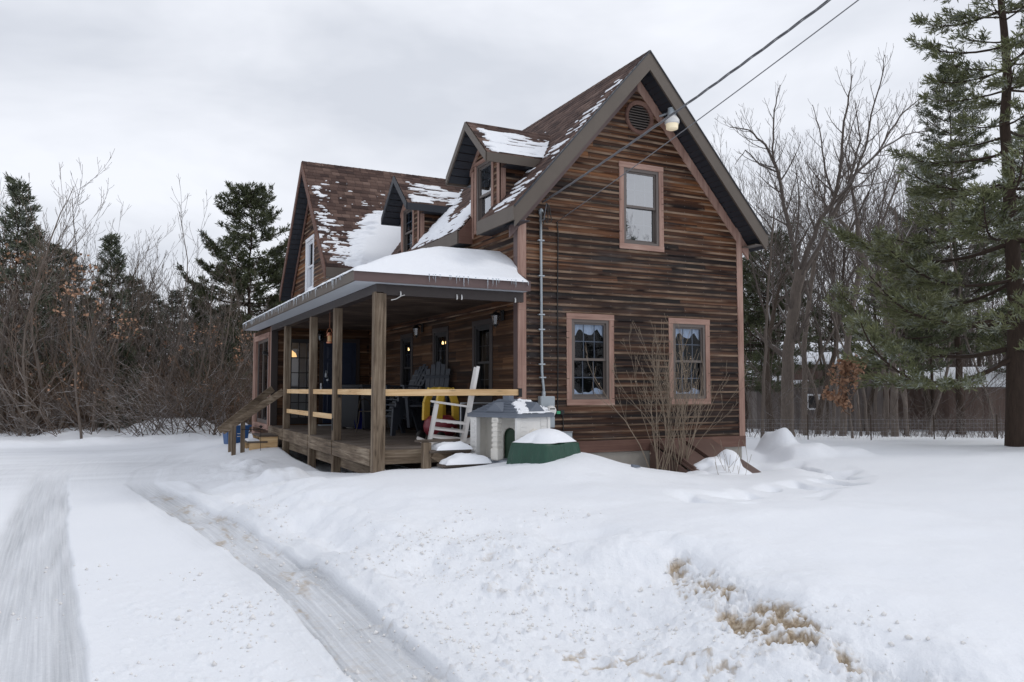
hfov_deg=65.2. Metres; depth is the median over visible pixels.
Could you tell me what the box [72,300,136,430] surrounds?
thicket tree
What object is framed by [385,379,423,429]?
garden chair
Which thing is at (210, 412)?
brush shrub
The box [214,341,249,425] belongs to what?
pine tree
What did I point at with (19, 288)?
thicket tree
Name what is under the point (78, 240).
thicket tree
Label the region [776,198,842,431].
bare tree
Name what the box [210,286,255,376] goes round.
thicket tree
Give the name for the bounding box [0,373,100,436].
brush shrub
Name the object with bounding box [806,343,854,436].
sapling
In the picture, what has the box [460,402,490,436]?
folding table
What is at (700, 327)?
window
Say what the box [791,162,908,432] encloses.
slender tree
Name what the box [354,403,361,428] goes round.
snow shovel
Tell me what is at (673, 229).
brown house
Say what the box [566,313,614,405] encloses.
window
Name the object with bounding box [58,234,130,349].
thicket tree
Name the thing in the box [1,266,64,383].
thicket tree
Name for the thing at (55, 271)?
pine tree
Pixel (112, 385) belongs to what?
thicket tree
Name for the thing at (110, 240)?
pine tree
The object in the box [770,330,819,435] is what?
sapling
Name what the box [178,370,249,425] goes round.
brush shrub
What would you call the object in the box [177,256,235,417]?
thicket tree
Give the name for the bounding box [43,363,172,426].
brush shrub
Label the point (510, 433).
toy door
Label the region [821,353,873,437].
young oak
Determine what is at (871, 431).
wire fence
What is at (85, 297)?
pine tree
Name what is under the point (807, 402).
sapling
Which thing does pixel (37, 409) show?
brush shrub
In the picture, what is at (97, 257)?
thicket tree
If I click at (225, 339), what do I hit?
thicket tree
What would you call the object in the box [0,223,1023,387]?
distant wood
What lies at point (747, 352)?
slender tree
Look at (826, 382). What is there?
bare tree
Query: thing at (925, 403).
sapling
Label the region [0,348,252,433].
undergrowth
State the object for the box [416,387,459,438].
toy car
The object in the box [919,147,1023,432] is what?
slender tree
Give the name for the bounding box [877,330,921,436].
sapling
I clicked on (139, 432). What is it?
brush shrub
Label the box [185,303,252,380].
pine tree
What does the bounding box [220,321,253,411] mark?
thicket tree
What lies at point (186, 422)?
brush shrub
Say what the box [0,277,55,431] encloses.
thicket tree
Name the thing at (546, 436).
snow mound
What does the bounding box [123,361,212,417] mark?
brush shrub
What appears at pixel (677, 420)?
bare bush
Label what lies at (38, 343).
thicket tree
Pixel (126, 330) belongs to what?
thicket tree
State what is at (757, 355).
pine tree
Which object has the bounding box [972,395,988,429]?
sapling
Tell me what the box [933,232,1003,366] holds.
bare tree
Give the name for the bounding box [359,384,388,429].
wheeled bin
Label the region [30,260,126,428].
thicket tree
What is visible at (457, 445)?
step snow
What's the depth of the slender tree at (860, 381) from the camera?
33.05 m
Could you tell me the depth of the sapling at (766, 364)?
26.05 m
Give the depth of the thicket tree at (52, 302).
32.56 m
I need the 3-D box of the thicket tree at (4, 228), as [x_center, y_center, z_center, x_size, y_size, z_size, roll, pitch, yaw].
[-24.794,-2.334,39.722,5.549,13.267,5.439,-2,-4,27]
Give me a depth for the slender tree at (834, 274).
28.57 m
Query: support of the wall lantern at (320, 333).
attached to the brown house
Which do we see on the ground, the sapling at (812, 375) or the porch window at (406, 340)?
the sapling at (812, 375)
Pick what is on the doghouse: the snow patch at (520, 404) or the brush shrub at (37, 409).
the snow patch at (520, 404)
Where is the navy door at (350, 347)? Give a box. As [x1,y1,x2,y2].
[318,338,359,422]
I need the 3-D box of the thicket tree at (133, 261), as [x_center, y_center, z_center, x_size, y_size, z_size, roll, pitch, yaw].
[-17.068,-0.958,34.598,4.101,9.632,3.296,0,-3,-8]
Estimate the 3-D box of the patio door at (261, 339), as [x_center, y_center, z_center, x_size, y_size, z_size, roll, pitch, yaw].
[-6.541,1.038,21.001,0.105,2.420,2.270,2,-4,-26]
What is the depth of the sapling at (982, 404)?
29.10 m
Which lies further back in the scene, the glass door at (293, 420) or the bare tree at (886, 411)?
the bare tree at (886, 411)
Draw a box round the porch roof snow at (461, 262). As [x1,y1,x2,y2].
[242,246,528,324]
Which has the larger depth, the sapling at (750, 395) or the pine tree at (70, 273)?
the pine tree at (70, 273)
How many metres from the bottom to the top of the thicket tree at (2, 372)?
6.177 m
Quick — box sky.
[0,0,1023,366]
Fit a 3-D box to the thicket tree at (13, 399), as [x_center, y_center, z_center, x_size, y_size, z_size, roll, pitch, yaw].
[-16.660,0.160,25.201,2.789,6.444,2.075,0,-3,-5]
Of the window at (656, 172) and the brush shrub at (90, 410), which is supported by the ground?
the brush shrub at (90, 410)
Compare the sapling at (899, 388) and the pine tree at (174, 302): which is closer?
the sapling at (899, 388)
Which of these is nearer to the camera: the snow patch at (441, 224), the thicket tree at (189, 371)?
the snow patch at (441, 224)
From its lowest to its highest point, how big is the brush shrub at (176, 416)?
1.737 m
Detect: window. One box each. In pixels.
[305,234,314,291]
[400,333,412,384]
[402,207,414,252]
[432,326,448,401]
[472,318,492,404]
[474,158,493,234]
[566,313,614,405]
[618,161,663,251]
[668,318,710,403]
[807,394,820,409]
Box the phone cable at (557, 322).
[557,222,563,431]
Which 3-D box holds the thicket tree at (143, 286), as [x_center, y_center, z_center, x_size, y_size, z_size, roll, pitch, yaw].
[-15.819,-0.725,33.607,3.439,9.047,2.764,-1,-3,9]
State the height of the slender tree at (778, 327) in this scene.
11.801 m
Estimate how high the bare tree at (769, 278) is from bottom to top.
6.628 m
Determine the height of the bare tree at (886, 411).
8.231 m
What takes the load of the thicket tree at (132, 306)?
on the ground
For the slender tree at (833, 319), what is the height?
10.277 m
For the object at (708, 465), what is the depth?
13.36 m
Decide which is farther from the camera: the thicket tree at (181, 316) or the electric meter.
the thicket tree at (181, 316)
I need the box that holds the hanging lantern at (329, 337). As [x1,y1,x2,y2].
[326,328,332,342]
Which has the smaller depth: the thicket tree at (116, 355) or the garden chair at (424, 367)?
the garden chair at (424, 367)
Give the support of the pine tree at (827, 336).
on the ground
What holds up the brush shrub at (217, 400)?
on the ground
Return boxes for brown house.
[217,50,767,472]
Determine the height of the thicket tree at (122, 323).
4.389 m
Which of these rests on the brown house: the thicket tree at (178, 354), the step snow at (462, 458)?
the step snow at (462, 458)
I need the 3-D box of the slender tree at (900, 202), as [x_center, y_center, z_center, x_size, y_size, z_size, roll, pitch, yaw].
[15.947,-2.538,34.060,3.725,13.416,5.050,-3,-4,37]
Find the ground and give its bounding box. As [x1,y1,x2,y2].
[0,417,1023,681]
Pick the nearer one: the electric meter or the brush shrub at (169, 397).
the electric meter
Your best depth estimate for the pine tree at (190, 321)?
37.17 m
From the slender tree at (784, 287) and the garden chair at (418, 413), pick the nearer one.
the garden chair at (418, 413)
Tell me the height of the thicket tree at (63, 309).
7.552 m
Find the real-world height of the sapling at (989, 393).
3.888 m
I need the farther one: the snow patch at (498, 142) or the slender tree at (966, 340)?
the slender tree at (966, 340)
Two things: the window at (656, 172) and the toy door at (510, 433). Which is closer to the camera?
the toy door at (510, 433)
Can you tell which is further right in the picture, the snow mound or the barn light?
the barn light
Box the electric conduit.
[537,203,551,395]
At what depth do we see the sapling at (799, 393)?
30.93 m
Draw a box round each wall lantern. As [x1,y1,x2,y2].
[318,331,324,341]
[413,324,422,337]
[491,310,503,326]
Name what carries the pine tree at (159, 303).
on the ground
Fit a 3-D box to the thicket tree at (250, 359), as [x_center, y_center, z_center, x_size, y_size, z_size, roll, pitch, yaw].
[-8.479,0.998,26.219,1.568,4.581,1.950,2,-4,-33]
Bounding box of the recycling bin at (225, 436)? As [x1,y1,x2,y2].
[223,425,251,443]
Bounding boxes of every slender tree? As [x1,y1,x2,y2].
[712,122,830,413]
[720,155,842,408]
[743,263,765,431]
[744,137,881,434]
[744,172,821,423]
[750,253,789,430]
[759,152,891,435]
[764,127,910,435]
[782,121,892,435]
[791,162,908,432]
[824,124,924,407]
[834,133,929,434]
[853,123,982,430]
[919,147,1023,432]
[931,205,999,436]
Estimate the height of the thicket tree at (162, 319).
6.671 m
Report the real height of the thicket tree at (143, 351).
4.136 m
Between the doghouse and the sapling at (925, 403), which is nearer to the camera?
the doghouse
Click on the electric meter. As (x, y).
(548, 402)
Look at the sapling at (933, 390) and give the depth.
23.42 m
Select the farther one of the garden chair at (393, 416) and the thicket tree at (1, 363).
the thicket tree at (1, 363)
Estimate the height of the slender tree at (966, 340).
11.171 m
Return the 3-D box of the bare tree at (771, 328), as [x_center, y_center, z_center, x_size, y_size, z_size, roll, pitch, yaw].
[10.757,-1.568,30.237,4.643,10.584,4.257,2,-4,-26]
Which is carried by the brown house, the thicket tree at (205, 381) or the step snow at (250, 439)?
the step snow at (250, 439)
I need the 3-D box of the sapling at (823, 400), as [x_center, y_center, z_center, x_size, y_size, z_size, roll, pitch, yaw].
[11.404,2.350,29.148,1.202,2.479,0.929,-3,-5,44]
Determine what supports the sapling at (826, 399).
on the ground
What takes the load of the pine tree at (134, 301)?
on the ground
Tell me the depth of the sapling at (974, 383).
20.59 m
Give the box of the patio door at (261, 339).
[253,332,270,428]
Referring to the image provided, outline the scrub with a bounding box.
[745,395,1004,438]
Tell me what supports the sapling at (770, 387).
on the ground
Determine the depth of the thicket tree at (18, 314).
30.25 m
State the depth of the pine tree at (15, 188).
29.27 m
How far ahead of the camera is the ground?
6.37 m
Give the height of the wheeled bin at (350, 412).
1.000 m
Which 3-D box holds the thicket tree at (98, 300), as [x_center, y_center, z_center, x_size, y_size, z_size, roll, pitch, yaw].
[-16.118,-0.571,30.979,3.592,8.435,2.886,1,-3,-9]
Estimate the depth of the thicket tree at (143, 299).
32.81 m
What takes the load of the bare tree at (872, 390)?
on the ground
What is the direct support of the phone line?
attached to the brown house
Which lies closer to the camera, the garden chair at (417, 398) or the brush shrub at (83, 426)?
the garden chair at (417, 398)
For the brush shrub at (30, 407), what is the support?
on the ground
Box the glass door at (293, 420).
[290,339,308,423]
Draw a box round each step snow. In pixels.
[245,438,259,440]
[431,441,472,450]
[439,453,491,464]
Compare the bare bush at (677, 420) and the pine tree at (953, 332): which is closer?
the bare bush at (677, 420)
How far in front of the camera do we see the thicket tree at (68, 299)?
28.36 m
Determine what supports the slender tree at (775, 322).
on the ground
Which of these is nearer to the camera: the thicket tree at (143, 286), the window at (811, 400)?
the thicket tree at (143, 286)
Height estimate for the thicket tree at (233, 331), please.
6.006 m
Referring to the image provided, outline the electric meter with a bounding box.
[538,396,555,427]
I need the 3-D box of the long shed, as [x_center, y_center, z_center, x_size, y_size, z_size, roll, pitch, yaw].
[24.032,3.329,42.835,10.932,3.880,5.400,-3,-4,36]
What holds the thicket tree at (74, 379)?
on the ground
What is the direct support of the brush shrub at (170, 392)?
on the ground
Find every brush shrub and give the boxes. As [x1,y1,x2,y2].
[0,367,102,433]
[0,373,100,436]
[0,380,72,436]
[3,360,138,436]
[3,370,83,431]
[17,360,86,427]
[27,379,143,433]
[35,376,134,431]
[35,377,154,430]
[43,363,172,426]
[56,369,191,435]
[70,356,172,430]
[84,364,208,436]
[91,343,238,421]
[104,351,249,433]
[105,389,232,436]
[119,364,218,423]
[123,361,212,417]
[126,352,249,417]
[138,355,249,434]
[156,371,250,423]
[162,380,252,434]
[163,368,250,429]
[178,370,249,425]
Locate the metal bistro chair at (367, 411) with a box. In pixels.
[355,398,389,433]
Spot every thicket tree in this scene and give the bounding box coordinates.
[0,149,114,433]
[0,182,25,357]
[0,182,33,362]
[0,188,42,362]
[0,194,105,435]
[0,197,104,418]
[0,224,66,389]
[0,227,51,374]
[0,232,60,364]
[0,259,47,432]
[0,277,21,429]
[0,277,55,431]
[0,279,78,399]
[0,317,31,428]
[0,326,40,435]
[1,230,83,392]
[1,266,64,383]
[4,234,75,379]
[5,161,115,347]
[12,224,68,353]
[13,278,85,392]
[27,241,102,418]
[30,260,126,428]
[36,249,100,425]
[45,267,104,438]
[46,196,131,352]
[47,262,127,430]
[48,227,153,390]
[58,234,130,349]
[60,341,87,415]
[63,271,143,431]
[66,220,175,365]
[69,263,153,426]
[69,288,124,431]
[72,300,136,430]
[72,308,116,427]
[80,235,171,370]
[88,308,139,426]
[90,227,187,384]
[91,226,181,379]
[92,304,141,428]
[93,294,161,377]
[106,281,165,367]
[108,290,145,365]
[117,241,190,407]
[118,309,169,403]
[127,174,223,414]
[135,310,199,397]
[135,324,173,415]
[142,243,203,376]
[144,290,212,409]
[144,305,175,371]
[146,298,208,409]
[147,303,194,380]
[150,272,213,380]
[153,263,228,424]
[171,315,202,413]
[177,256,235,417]
[178,278,240,400]
[183,254,252,420]
[189,318,225,426]
[200,238,275,381]
[205,323,249,424]
[206,319,258,432]
[209,286,252,379]
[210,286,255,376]
[219,301,271,391]
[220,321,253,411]
[227,306,253,406]
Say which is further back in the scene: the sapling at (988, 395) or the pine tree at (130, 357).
the sapling at (988, 395)
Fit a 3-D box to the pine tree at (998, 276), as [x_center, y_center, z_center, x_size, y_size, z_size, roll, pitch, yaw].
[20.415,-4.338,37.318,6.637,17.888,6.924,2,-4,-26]
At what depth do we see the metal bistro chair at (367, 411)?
16.11 m
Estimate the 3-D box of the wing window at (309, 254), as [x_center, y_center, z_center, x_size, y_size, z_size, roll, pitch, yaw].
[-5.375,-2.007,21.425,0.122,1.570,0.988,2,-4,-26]
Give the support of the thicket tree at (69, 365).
on the ground
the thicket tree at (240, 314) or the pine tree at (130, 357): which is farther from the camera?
the thicket tree at (240, 314)
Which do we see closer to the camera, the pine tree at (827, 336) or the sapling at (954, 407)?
the sapling at (954, 407)
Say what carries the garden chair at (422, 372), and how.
on the garden chair at (417, 398)
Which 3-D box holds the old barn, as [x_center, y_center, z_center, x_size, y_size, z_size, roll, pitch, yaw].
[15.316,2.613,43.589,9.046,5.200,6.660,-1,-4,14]
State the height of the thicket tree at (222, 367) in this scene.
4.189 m
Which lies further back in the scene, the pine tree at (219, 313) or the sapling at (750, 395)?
the pine tree at (219, 313)
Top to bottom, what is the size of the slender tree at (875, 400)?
14.489 m
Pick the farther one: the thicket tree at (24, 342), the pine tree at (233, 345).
the pine tree at (233, 345)
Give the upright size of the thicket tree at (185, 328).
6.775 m
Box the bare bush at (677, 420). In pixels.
[585,313,748,471]
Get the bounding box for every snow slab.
[687,470,746,474]
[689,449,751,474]
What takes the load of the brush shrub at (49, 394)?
on the ground
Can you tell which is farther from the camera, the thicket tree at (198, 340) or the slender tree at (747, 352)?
the slender tree at (747, 352)
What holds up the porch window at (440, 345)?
in the brown house
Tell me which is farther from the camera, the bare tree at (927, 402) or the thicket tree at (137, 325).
the bare tree at (927, 402)
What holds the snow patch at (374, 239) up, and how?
on the brown house
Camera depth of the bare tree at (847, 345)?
27.07 m
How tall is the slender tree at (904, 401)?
12.048 m
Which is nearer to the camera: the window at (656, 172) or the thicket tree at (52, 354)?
the window at (656, 172)
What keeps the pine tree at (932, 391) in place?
on the ground
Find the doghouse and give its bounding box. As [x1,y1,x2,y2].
[467,396,553,462]
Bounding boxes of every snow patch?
[308,180,400,266]
[406,181,462,204]
[412,79,623,248]
[476,128,549,156]
[512,398,552,413]
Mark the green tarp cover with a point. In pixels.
(530, 453)
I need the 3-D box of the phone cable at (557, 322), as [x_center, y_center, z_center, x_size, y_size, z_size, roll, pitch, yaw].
[0.815,-0.236,13.542,0.129,3.591,0.021,2,-4,-26]
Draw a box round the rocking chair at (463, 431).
[416,366,479,445]
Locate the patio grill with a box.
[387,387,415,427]
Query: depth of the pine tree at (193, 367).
27.97 m
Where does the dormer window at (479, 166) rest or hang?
in the brown house
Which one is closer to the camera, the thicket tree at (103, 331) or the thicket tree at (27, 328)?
the thicket tree at (103, 331)
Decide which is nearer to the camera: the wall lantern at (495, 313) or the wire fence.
the wall lantern at (495, 313)
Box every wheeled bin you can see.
[341,384,361,427]
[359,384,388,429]
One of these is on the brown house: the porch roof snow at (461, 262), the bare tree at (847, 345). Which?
the porch roof snow at (461, 262)
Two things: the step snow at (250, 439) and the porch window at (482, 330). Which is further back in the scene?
the step snow at (250, 439)
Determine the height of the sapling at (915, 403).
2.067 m
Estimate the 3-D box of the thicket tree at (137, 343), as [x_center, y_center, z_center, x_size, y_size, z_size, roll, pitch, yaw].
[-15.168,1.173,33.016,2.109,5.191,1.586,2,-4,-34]
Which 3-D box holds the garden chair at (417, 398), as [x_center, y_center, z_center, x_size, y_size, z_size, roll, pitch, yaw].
[-2.150,1.157,15.949,0.800,0.998,0.690,3,-5,-44]
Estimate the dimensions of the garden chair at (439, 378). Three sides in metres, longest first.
1.118 x 0.896 x 0.773 m
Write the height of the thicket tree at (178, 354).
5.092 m
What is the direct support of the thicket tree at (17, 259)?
on the ground
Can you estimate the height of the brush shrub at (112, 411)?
2.144 m
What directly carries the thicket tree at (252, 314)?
on the ground
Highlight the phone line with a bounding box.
[557,0,858,221]
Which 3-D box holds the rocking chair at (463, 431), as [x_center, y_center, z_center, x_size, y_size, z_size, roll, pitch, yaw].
[-0.981,1.051,12.973,1.120,1.279,0.610,0,-3,-7]
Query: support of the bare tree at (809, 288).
on the ground
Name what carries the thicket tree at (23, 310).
on the ground
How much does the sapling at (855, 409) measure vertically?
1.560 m
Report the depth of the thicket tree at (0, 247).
34.63 m
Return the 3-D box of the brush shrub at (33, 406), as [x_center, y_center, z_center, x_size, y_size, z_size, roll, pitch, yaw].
[-13.804,1.849,25.747,3.785,2.570,4.789,-3,-5,42]
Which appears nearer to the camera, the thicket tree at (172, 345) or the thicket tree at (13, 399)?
the thicket tree at (13, 399)
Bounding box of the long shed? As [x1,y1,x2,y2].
[883,366,1005,431]
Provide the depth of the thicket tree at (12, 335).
28.10 m
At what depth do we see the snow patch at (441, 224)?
15.81 m
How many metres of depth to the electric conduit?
13.37 m
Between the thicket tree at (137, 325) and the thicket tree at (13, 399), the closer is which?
the thicket tree at (13, 399)
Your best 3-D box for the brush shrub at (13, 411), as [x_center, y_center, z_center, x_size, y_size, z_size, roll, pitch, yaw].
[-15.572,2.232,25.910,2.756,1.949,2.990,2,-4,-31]
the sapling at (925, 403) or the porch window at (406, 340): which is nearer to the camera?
the porch window at (406, 340)
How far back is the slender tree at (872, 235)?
30.05 m
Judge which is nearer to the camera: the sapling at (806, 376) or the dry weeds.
the dry weeds
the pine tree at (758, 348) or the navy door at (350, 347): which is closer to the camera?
the navy door at (350, 347)
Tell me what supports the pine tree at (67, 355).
on the ground
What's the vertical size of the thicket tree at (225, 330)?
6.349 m
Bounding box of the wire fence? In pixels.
[745,415,1001,439]
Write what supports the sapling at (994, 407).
on the ground
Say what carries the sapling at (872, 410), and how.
on the ground
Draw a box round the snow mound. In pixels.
[514,428,575,443]
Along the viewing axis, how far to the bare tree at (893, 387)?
25.86 m
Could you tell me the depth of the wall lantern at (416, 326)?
17.19 m
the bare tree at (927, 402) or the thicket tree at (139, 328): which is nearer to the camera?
the thicket tree at (139, 328)
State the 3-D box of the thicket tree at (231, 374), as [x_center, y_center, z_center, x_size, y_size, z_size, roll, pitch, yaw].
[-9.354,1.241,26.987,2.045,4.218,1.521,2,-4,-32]
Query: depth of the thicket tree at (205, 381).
26.67 m
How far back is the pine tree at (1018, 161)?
41.01 m
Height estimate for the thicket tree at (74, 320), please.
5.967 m
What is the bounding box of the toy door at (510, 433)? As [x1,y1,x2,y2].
[505,429,514,457]
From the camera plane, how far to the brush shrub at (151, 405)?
24.87 m
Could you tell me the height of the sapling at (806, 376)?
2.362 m
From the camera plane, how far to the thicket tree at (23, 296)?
34.08 m
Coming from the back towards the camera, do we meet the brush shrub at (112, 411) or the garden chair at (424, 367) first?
the brush shrub at (112, 411)
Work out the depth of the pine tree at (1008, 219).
18.70 m
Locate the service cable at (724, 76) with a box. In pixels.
[542,0,830,202]
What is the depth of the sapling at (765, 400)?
25.05 m
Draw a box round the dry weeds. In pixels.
[710,440,751,474]
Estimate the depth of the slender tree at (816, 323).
36.25 m
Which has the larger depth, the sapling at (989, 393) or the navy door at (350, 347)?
the sapling at (989, 393)
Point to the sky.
(208, 93)
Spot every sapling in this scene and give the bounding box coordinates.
[744,321,806,405]
[744,331,789,429]
[744,369,760,432]
[754,386,776,433]
[755,363,816,435]
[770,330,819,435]
[772,329,843,435]
[780,366,815,433]
[794,379,818,431]
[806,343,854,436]
[809,372,830,432]
[821,367,838,433]
[842,391,872,436]
[850,390,871,436]
[860,393,888,435]
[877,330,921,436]
[896,374,938,436]
[911,388,938,436]
[913,359,955,436]
[933,334,1005,436]
[945,328,1006,438]
[947,391,964,433]
[967,369,1005,411]
[971,384,999,432]
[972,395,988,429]
[976,360,1004,436]
[982,394,1002,437]
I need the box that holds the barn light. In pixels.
[659,107,679,130]
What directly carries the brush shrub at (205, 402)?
on the ground
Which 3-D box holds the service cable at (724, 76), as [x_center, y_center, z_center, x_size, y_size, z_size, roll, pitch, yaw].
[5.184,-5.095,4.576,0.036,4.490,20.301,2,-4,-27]
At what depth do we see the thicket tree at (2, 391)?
26.62 m
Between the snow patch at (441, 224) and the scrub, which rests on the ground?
the scrub
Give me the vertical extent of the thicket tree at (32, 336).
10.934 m
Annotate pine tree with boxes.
[0,172,85,420]
[0,242,84,388]
[3,229,65,375]
[43,247,101,367]
[55,342,92,426]
[56,231,161,410]
[59,293,104,384]
[92,275,176,383]
[95,342,145,428]
[141,291,170,386]
[147,289,195,373]
[164,280,215,389]
[175,180,291,389]
[176,351,221,424]
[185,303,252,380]
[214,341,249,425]
[742,223,839,388]
[742,257,782,431]
[800,287,866,429]
[820,0,1023,446]
[851,222,967,434]
[871,60,1023,434]
[899,209,971,420]
[984,116,1023,373]
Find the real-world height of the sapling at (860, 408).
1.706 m
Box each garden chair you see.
[385,369,425,418]
[385,374,425,424]
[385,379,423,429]
[385,387,420,435]
[386,364,431,413]
[402,362,450,427]
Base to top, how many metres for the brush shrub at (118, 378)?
2.600 m
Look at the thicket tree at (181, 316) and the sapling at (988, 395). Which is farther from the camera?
the sapling at (988, 395)
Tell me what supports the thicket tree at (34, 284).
on the ground
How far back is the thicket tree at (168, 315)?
30.15 m
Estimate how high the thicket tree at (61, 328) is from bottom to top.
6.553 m
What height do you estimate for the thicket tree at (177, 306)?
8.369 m
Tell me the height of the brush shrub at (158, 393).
2.794 m
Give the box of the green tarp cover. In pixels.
[506,442,580,463]
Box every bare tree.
[714,44,946,436]
[747,193,794,437]
[750,163,853,430]
[775,89,926,433]
[775,96,869,435]
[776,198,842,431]
[802,88,921,435]
[819,135,934,436]
[835,208,901,430]
[871,206,991,428]
[879,182,920,436]
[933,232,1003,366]
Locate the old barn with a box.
[746,341,888,431]
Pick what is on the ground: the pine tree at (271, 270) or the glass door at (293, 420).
the pine tree at (271, 270)
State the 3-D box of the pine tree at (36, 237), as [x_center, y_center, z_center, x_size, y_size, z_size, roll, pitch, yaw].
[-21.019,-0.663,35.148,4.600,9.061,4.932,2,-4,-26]
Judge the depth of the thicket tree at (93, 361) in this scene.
29.05 m
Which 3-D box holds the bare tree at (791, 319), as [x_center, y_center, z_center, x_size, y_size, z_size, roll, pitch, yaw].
[10.047,-2.567,24.262,7.777,12.061,3.890,2,-4,-26]
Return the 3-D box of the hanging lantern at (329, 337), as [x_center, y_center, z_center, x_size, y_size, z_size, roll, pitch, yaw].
[-3.404,-0.287,14.940,0.116,0.660,0.113,2,-4,-26]
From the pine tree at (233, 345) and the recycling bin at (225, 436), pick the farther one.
the pine tree at (233, 345)
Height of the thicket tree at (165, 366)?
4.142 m
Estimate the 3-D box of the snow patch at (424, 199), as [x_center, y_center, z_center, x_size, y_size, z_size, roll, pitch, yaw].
[-1.634,-3.279,17.976,1.609,0.636,0.738,2,-4,-26]

